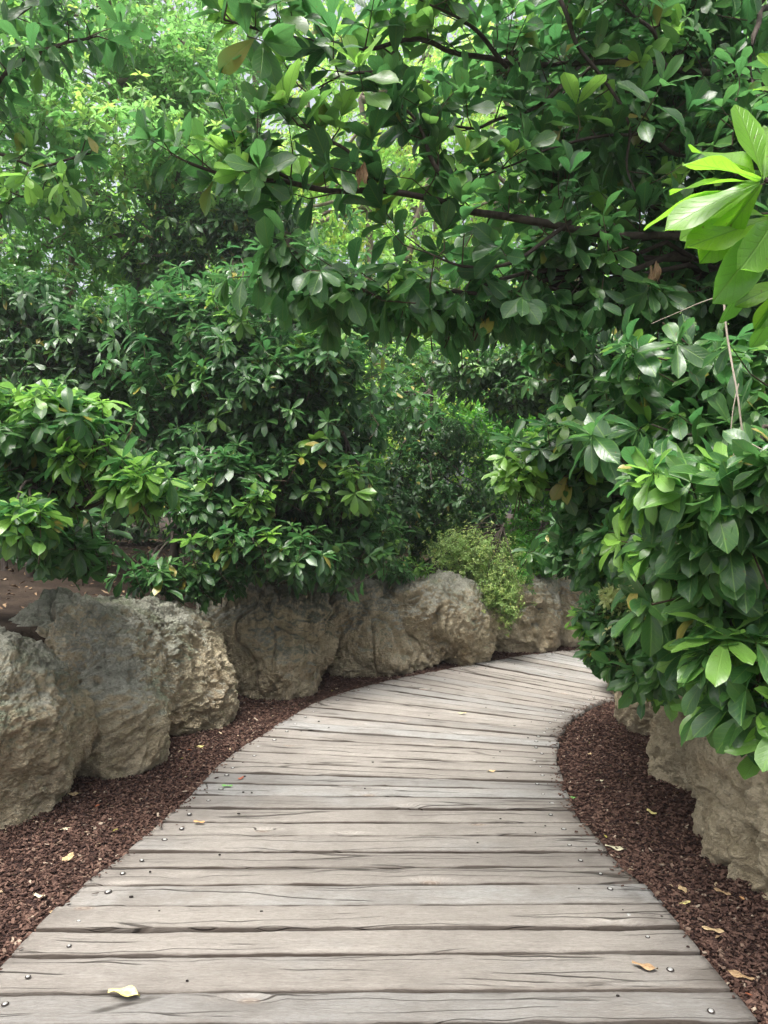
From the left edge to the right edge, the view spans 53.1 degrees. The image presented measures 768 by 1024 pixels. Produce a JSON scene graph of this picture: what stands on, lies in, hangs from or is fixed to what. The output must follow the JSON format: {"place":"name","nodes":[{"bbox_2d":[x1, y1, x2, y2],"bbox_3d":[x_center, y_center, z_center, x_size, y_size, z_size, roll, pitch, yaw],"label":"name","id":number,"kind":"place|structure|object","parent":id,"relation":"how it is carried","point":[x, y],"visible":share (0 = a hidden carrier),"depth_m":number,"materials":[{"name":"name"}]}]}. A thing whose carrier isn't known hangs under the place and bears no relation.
{"place":"outdoors","nodes":[
{"label":"outdoors","id":0,"kind":"place"},
{"bbox_2d":[0,513,560,643],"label":"ground","id":1,"kind":"structure","parent":0,"point":[21,597],"depth_m":7.53,"materials":[{"name":"soil"}]},
{"bbox_2d":[0,3,129,427],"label":"tree","id":2,"kind":"object","parent":1,"relation":"on","point":[13,231],"visible":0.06,"depth_m":13.11,"materials":[{"name":"green plant"}]},
{"bbox_2d":[0,0,153,239],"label":"tree","id":3,"kind":"object","parent":1,"relation":"on","point":[46,60],"visible":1,"depth_m":3.27,"materials":[{"name":"green plant"}]},
{"bbox_2d":[6,371,152,537],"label":"shrub","id":4,"kind":"object","parent":1,"relation":"on","point":[148,531],"visible":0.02,"depth_m":11.06,"materials":[{"name":"green plant"}]},
{"bbox_2d":[0,240,189,577],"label":"shrub","id":5,"kind":"object","parent":1,"relation":"on","point":[38,312],"visible":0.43,"depth_m":7.33,"materials":[{"name":"green plant"}]},
{"bbox_2d":[2,155,187,535],"bbox_3d":[-4.939,-2.659,14.054,6.560,7.719,2.446,0,0,0],"label":"shrub","id":6,"kind":"object","parent":1,"relation":"on","point":[98,301],"visible":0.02,"depth_m":13.80,"materials":[{"name":"green plant"}]},
{"bbox_2d":[0,376,203,590],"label":"shrub","id":7,"kind":"object","parent":1,"relation":"on","point":[56,460],"visible":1,"depth_m":4.03,"materials":[{"name":"green plant"}]},
{"bbox_2d":[77,403,196,547],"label":"shrub","id":8,"kind":"object","parent":1,"relation":"on","point":[133,531],"visible":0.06,"depth_m":11.06,"materials":[{"name":"green plant"}]},
{"bbox_2d":[0,0,276,373],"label":"tree","id":9,"kind":"object","parent":1,"relation":"on","point":[172,79],"visible":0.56,"depth_m":9.03,"materials":[{"name":"green plant"}]},
{"bbox_2d":[29,0,300,529],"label":"tree","id":10,"kind":"object","parent":1,"relation":"on","point":[118,183],"depth_m":18.45,"materials":[{"name":"green plant"}]},
{"bbox_2d":[79,183,323,290],"bbox_3d":[-2.020,-1.663,9.293,2.781,4.492,2.044,0,0,0],"label":"tree","id":11,"kind":"object","parent":1,"relation":"on","point":[197,242],"visible":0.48,"depth_m":8.88,"materials":[{"name":"green plant"}]},
{"bbox_2d":[71,0,367,535],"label":"tree","id":12,"kind":"object","parent":1,"relation":"on","point":[297,129],"visible":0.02,"depth_m":13.88,"materials":[{"name":"green plant"}]},
{"bbox_2d":[125,172,360,536],"bbox_3d":[-3.204,-2.814,14.963,6.733,8.148,2.405,0,0,0],"label":"shrub","id":13,"kind":"object","parent":1,"relation":"on","point":[154,527],"visible":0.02,"depth_m":14.67,"materials":[{"name":"green plant"}]},
{"bbox_2d":[0,535,515,613],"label":"leaf litter","id":14,"kind":"object","parent":1,"relation":"on","point":[4,604],"visible":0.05,"depth_m":8.19,"materials":[{"name":"brown plant"}]},
{"bbox_2d":[91,0,428,404],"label":"tree","id":15,"kind":"object","parent":1,"relation":"on","point":[256,82],"visible":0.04,"depth_m":14.88,"materials":[{"name":"green plant"}]},
{"bbox_2d":[89,204,444,614],"bbox_3d":[-1.150,-0.894,7.279,3.675,3.606,3.321,0,0,0],"label":"shrub","id":16,"kind":"object","parent":1,"relation":"on","point":[251,392],"visible":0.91,"depth_m":6.53,"materials":[{"name":"green plant"}]},
{"bbox_2d":[240,0,448,509],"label":"tree","id":17,"kind":"object","parent":1,"relation":"on","point":[324,63],"visible":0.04,"depth_m":18.85,"materials":[{"name":"green plant"}]},
{"bbox_2d":[205,0,511,493],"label":"tree","id":18,"kind":"object","parent":1,"relation":"on","point":[337,231],"visible":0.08,"depth_m":13.81,"materials":[{"name":"green plant"}]},
{"bbox_2d":[0,650,756,1023],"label":"boardwalk","id":19,"kind":"structure","parent":1,"relation":"on","point":[392,852],"depth_m":3.10,"materials":[{"name":"grey wood"}]},
{"bbox_2d":[108,986,139,996],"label":"fallen leaf","id":20,"kind":"object","parent":19,"relation":"on","point":[127,991],"visible":1,"depth_m":2.46,"materials":[{"name":"plant"}]},
{"bbox_2d":[632,960,657,969],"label":"fallen leaf","id":21,"kind":"object","parent":19,"relation":"on","point":[647,966],"visible":1,"depth_m":2.61,"materials":[{"name":"beige plant"}]},
{"bbox_2d":[0,645,767,1023],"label":"mulch bed","id":22,"kind":"object","parent":1,"relation":"on","point":[194,753],"visible":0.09,"depth_m":3.81,"materials":[{"name":"brown wood"}]},
{"bbox_2d":[0,626,99,828],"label":"boulder","id":23,"kind":"object","parent":22,"relation":"on","point":[49,727],"visible":0.88,"depth_m":3.94,"materials":[{"name":"grey stone"}]},
{"bbox_2d":[62,852,73,860],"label":"fallen leaf","id":24,"kind":"object","parent":22,"relation":"on","point":[69,856],"visible":1,"depth_m":3.49,"materials":[{"name":"yellow plant"}]},
{"bbox_2d":[8,587,239,779],"bbox_3d":[-1.812,1.230,5.597,1.866,1.384,1.664,0,0,40],"label":"boulder","id":25,"kind":"object","parent":22,"relation":"on","point":[153,673],"visible":0.64,"depth_m":5.07,"materials":[{"name":"grey stone"}]},
{"bbox_2d":[195,579,338,700],"bbox_3d":[-1.073,1.200,7.011,1.246,1.310,1.446,0,0,34],"label":"boulder","id":26,"kind":"object","parent":22,"relation":"on","point":[280,643],"visible":0.72,"depth_m":6.50,"materials":[{"name":"grey stone"}]},
{"bbox_2d":[311,576,419,677],"bbox_3d":[-0.370,1.250,7.695,1.436,1.300,1.094,0,0,-19],"label":"boulder","id":27,"kind":"object","parent":22,"relation":"on","point":[372,635],"visible":0.45,"depth_m":7.29,"materials":[{"name":"grey stone"}]},
{"bbox_2d":[0,684,750,994],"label":"leaf fragments","id":28,"kind":"object","parent":22,"relation":"on","point":[715,883],"visible":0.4,"depth_m":3.74,"materials":[{"name":"beige plant"}]},
{"bbox_2d":[375,569,498,670],"bbox_3d":[0.375,1.206,7.996,1.603,1.232,1.030,0,0,-15],"label":"boulder","id":29,"kind":"object","parent":22,"relation":"on","point":[446,619],"visible":0.56,"depth_m":7.63,"materials":[{"name":"grey stone"}]},
{"bbox_2d":[371,548,434,588],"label":"plant","id":30,"kind":"object","parent":29,"relation":"on","point":[405,565],"visible":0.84,"depth_m":7.68,"materials":[{"name":"green plant"}]},
{"bbox_2d":[475,565,562,652],"bbox_3d":[1.397,1.228,8.852,1.337,1.253,0.956,0,0,0],"label":"boulder","id":31,"kind":"object","parent":22,"relation":"on","point":[537,627],"visible":0.27,"depth_m":8.49,"materials":[{"name":"grey stone"}]},
{"bbox_2d":[405,511,536,636],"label":"trailing shrub","id":32,"kind":"object","parent":31,"relation":"on","point":[493,568],"visible":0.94,"depth_m":8.07,"materials":[{"name":"green plant"}]},
{"bbox_2d":[501,522,559,594],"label":"trailing shrub","id":33,"kind":"object","parent":31,"relation":"on","point":[535,564],"visible":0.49,"depth_m":8.77,"materials":[{"name":"green plant"}]},
{"bbox_2d":[543,574,589,646],"bbox_3d":[2.124,1.275,9.317,0.996,1.225,0.945,0,0,0],"label":"boulder","id":34,"kind":"object","parent":22,"relation":"on","point":[568,598],"visible":0.12,"depth_m":8.91,"materials":[{"name":"grey stone"}]},
{"bbox_2d":[605,844,626,850],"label":"fallen leaf","id":35,"kind":"object","parent":22,"relation":"on","point":[619,848],"visible":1,"depth_m":3.59,"materials":[{"name":"beige plant"}]},
{"bbox_2d":[614,691,653,735],"bbox_3d":[2.203,1.287,5.594,0.978,1.090,1.039,0,0,0],"label":"boulder","id":36,"kind":"object","parent":22,"relation":"on","point":[630,719],"visible":0.08,"depth_m":5.38,"materials":[{"name":"grey stone"}]},
{"bbox_2d":[678,885,686,892],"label":"fallen leaf","id":37,"kind":"object","parent":22,"relation":"on","point":[684,889],"visible":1,"depth_m":3.20,"materials":[{"name":"beige plant"}]},
{"bbox_2d":[643,53,767,347],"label":"young tree","id":38,"kind":"object","parent":22,"relation":"on","point":[714,226],"visible":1,"depth_m":1.37,"materials":[{"name":"green plant"}]},
{"bbox_2d":[646,695,767,899],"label":"boulder","id":39,"kind":"object","parent":22,"relation":"on","point":[729,815],"visible":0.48,"depth_m":3.44,"materials":[{"name":"grey stone"}]},
{"bbox_2d":[587,578,653,671],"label":"variegated plant","id":40,"kind":"object","parent":39,"relation":"on","point":[612,592],"visible":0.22,"depth_m":3.91,"materials":[{"name":"green plant"}]},
{"bbox_2d":[702,926,723,932],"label":"fallen leaf","id":41,"kind":"object","parent":22,"relation":"on","point":[716,930],"visible":1,"depth_m":2.88,"materials":[{"name":"beige plant"}]},
{"bbox_2d":[714,888,730,894],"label":"fallen leaf","id":42,"kind":"object","parent":22,"relation":"on","point":[718,889],"visible":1,"depth_m":3.17,"materials":[{"name":"brown plant"}]},
{"bbox_2d":[725,968,753,979],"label":"fallen leaf","id":43,"kind":"object","parent":22,"relation":"on","point":[735,973],"visible":1,"depth_m":2.61,"materials":[{"name":"beige plant"}]},
{"bbox_2d":[319,336,488,547],"bbox_3d":[-0.004,-1.021,12.146,3.469,4.118,2.052,0,0,0],"label":"shrub","id":44,"kind":"object","parent":1,"relation":"on","point":[416,389],"visible":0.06,"depth_m":12.14,"materials":[{"name":"green plant"}]},
{"bbox_2d":[306,16,522,526],"bbox_3d":[0.340,-5.309,17.920,8.550,11.488,7.553,0,0,-20],"label":"tree","id":45,"kind":"object","parent":1,"relation":"on","point":[379,234],"visible":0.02,"depth_m":17.48,"materials":[{"name":"green plant"}]},
{"bbox_2d":[336,335,515,573],"bbox_3d":[0.502,-0.875,9.390,2.224,3.426,2.418,0,0,14],"label":"shrub","id":46,"kind":"object","parent":1,"relation":"on","point":[412,509],"visible":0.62,"depth_m":9.05,"materials":[{"name":"green plant"}]},
{"bbox_2d":[277,0,587,523],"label":"tree","id":47,"kind":"object","parent":1,"relation":"on","point":[437,263],"visible":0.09,"depth_m":15.76,"materials":[{"name":"green plant"}]},
{"bbox_2d":[117,0,767,369],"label":"tree","id":48,"kind":"object","parent":1,"relation":"on","point":[655,95],"visible":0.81,"depth_m":3.02,"materials":[{"name":"green plant"}]},
{"bbox_2d":[356,162,367,188],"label":"withered leaf","id":49,"kind":"object","parent":48,"relation":"hanging from","point":[361,172],"visible":0.98,"depth_m":2.74,"materials":[{"name":"brown plant"}]},
{"bbox_2d":[648,261,661,285],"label":"withered leaf","id":50,"kind":"object","parent":48,"relation":"hanging from","point":[654,274],"visible":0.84,"depth_m":3.29,"materials":[{"name":"brown plant"}]},
{"bbox_2d":[408,341,544,545],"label":"shrub","id":51,"kind":"object","parent":1,"relation":"on","point":[442,406],"visible":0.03,"depth_m":12.35,"materials":[{"name":"green plant"}]},
{"bbox_2d":[330,15,663,519],"bbox_3d":[3.065,-6.619,19.169,9.595,14.146,7.075,0,0,-33],"label":"tree","id":52,"kind":"object","parent":1,"relation":"on","point":[474,119],"visible":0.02,"depth_m":18.57,"materials":[{"name":"green plant"}]},
{"bbox_2d":[435,392,564,565],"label":"shrub","id":53,"kind":"object","parent":1,"relation":"on","point":[532,511],"visible":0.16,"depth_m":9.90,"materials":[{"name":"green plant"}]},
{"bbox_2d":[420,320,631,499],"bbox_3d":[1.805,-0.739,8.583,2.806,3.079,2.769,0,0,0],"label":"shrub","id":54,"kind":"object","parent":1,"relation":"on","point":[496,375],"visible":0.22,"depth_m":8.32,"materials":[{"name":"green plant"}]},
{"bbox_2d":[381,1,680,516],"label":"tree","id":55,"kind":"object","parent":1,"relation":"on","point":[484,204],"visible":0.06,"depth_m":12.99,"materials":[{"name":"green plant"}]},
{"bbox_2d":[502,332,656,526],"bbox_3d":[3.971,-1.095,11.853,4.744,3.885,2.117,0,0,0],"label":"shrub","id":56,"kind":"object","parent":1,"relation":"on","point":[523,506],"depth_m":11.92,"materials":[{"name":"green plant"}]},
{"bbox_2d":[481,268,709,593],"bbox_3d":[1.677,-0.340,4.997,2.781,2.844,1.617,0,0,-39],"label":"shrub","id":57,"kind":"object","parent":1,"relation":"on","point":[535,469],"visible":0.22,"depth_m":4.33,"materials":[{"name":"green plant"}]},
{"bbox_2d":[497,15,728,323],"bbox_3d":[6.333,-5.776,18.059,7.688,12.439,6.762,0,0,-21],"label":"tree","id":58,"kind":"object","parent":1,"relation":"on","point":[623,197],"visible":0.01,"depth_m":17.42,"materials":[{"name":"green plant"}]},
{"bbox_2d":[565,581,686,722],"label":"shrub","id":59,"kind":"object","parent":1,"relation":"on","point":[627,677],"visible":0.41,"depth_m":3.87,"materials":[{"name":"green plant"}]},
{"bbox_2d":[557,304,767,779],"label":"shrub","id":60,"kind":"object","parent":1,"relation":"on","point":[680,536],"visible":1,"depth_m":2.48,"materials":[{"name":"green plant"}]},
{"bbox_2d":[652,298,766,455],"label":"hanging vine","id":61,"kind":"object","parent":60,"relation":"hanging from","point":[730,356],"visible":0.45,"depth_m":2.21,"materials":[{"name":"plant"}]},
{"bbox_2d":[579,0,767,333],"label":"tree","id":62,"kind":"object","parent":1,"relation":"on","point":[765,2],"depth_m":12.18,"materials":[{"name":"green plant"}]},
{"bbox_2d":[0,0,767,513],"label":"sky","id":63,"kind":"structure","parent":0,"point":[272,15],"materials":[{"name":"white"}]}
]}

